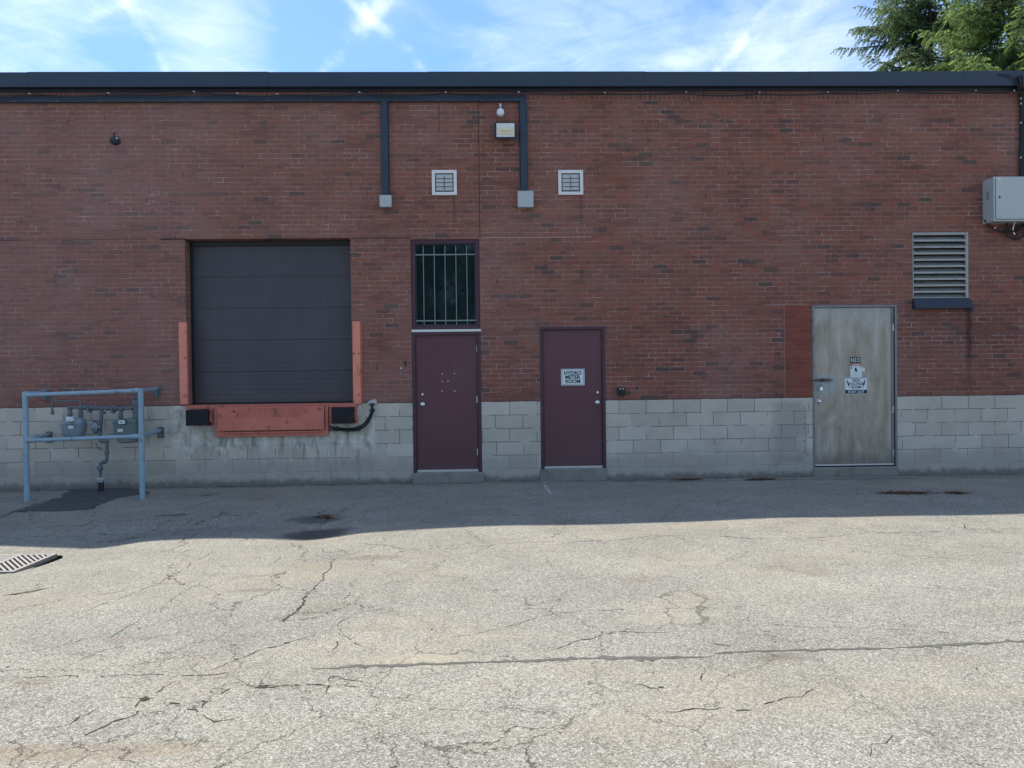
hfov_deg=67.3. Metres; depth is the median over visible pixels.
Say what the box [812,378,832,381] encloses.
door hasp
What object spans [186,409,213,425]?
dock bumper
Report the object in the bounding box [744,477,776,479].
leaf litter
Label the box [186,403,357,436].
dock leveller
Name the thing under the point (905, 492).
leaf litter
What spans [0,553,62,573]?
drain grate
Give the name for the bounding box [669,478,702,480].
leaf litter
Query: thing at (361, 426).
hydraulic hose
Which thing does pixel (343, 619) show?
pavement cracks
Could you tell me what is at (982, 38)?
spruce tree
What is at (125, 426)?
gas meter
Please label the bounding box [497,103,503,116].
light sensor
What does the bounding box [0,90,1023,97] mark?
slung cable
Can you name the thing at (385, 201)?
junction box
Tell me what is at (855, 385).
warning sign
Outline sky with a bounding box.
[0,0,1023,71]
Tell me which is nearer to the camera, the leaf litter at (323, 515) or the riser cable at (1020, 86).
the leaf litter at (323, 515)
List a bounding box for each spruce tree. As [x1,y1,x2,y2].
[831,0,1020,70]
[905,0,1023,70]
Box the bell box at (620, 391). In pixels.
[617,387,624,395]
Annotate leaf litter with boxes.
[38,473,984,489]
[310,512,340,519]
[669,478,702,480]
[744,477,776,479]
[861,490,947,494]
[940,491,966,493]
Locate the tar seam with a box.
[314,639,1023,668]
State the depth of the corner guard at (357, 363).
11.79 m
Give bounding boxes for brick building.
[0,71,1023,490]
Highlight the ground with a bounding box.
[0,463,1023,767]
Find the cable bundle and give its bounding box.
[984,220,1023,239]
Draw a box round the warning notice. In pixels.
[850,364,861,376]
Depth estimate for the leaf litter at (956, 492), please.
9.90 m
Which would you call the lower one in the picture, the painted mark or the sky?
the painted mark
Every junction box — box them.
[379,195,391,207]
[518,191,533,207]
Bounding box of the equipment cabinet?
[983,177,1023,223]
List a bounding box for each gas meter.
[60,417,87,436]
[113,418,138,442]
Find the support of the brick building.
on the ground
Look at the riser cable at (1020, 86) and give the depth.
12.02 m
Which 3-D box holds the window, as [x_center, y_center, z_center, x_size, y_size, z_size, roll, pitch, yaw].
[-1.028,-1.537,11.916,1.052,1.380,0.082,-1,1,-2]
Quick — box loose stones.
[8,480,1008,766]
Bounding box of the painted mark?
[543,482,552,494]
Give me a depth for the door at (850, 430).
12.08 m
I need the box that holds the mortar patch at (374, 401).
[367,399,376,404]
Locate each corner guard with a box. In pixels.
[178,322,188,403]
[352,321,362,402]
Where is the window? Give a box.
[411,239,479,329]
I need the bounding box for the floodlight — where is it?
[494,123,516,138]
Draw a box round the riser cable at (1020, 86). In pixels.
[998,74,1023,176]
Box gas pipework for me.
[51,395,137,491]
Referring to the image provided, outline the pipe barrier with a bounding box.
[22,386,163,501]
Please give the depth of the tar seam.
4.40 m
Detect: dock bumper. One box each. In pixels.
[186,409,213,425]
[329,407,356,423]
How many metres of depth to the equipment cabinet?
11.81 m
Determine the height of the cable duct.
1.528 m
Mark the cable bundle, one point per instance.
(1018, 228)
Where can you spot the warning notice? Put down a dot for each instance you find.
(855, 370)
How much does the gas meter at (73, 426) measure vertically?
0.342 m
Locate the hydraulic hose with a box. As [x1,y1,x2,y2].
[329,403,374,431]
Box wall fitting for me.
[109,132,120,144]
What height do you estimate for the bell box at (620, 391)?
0.122 m
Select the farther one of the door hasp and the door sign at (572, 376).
the door hasp
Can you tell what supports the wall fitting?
attached to the brick building
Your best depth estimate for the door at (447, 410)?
11.91 m
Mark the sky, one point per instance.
(36, 35)
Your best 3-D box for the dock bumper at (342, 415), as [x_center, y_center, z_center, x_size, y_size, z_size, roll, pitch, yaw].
[-2.592,0.477,11.736,0.430,0.267,0.201,-1,1,-2]
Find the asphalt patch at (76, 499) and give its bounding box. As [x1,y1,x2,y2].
[16,488,148,511]
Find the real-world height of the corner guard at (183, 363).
1.254 m
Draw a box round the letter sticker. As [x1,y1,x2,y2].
[850,357,860,362]
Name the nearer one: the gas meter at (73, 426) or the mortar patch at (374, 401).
the gas meter at (73, 426)
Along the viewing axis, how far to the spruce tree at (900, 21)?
30.08 m
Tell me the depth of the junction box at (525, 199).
11.76 m
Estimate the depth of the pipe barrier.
10.67 m
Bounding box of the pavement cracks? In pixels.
[1,477,985,766]
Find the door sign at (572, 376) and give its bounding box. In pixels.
[561,369,584,384]
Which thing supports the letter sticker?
attached to the door at (850, 430)
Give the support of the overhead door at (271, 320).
in the brick building
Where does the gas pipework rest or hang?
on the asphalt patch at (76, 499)
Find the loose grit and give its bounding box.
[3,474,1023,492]
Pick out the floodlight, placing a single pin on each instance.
(505, 130)
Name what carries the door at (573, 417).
in the brick building
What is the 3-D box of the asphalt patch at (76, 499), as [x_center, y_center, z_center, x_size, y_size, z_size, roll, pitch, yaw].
[-5.967,1.611,10.805,1.440,0.032,1.890,-1,1,-2]
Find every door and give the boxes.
[189,240,352,404]
[412,331,481,472]
[539,326,605,468]
[812,305,897,467]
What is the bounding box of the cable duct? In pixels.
[0,95,527,194]
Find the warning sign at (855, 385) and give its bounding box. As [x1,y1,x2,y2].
[844,378,867,393]

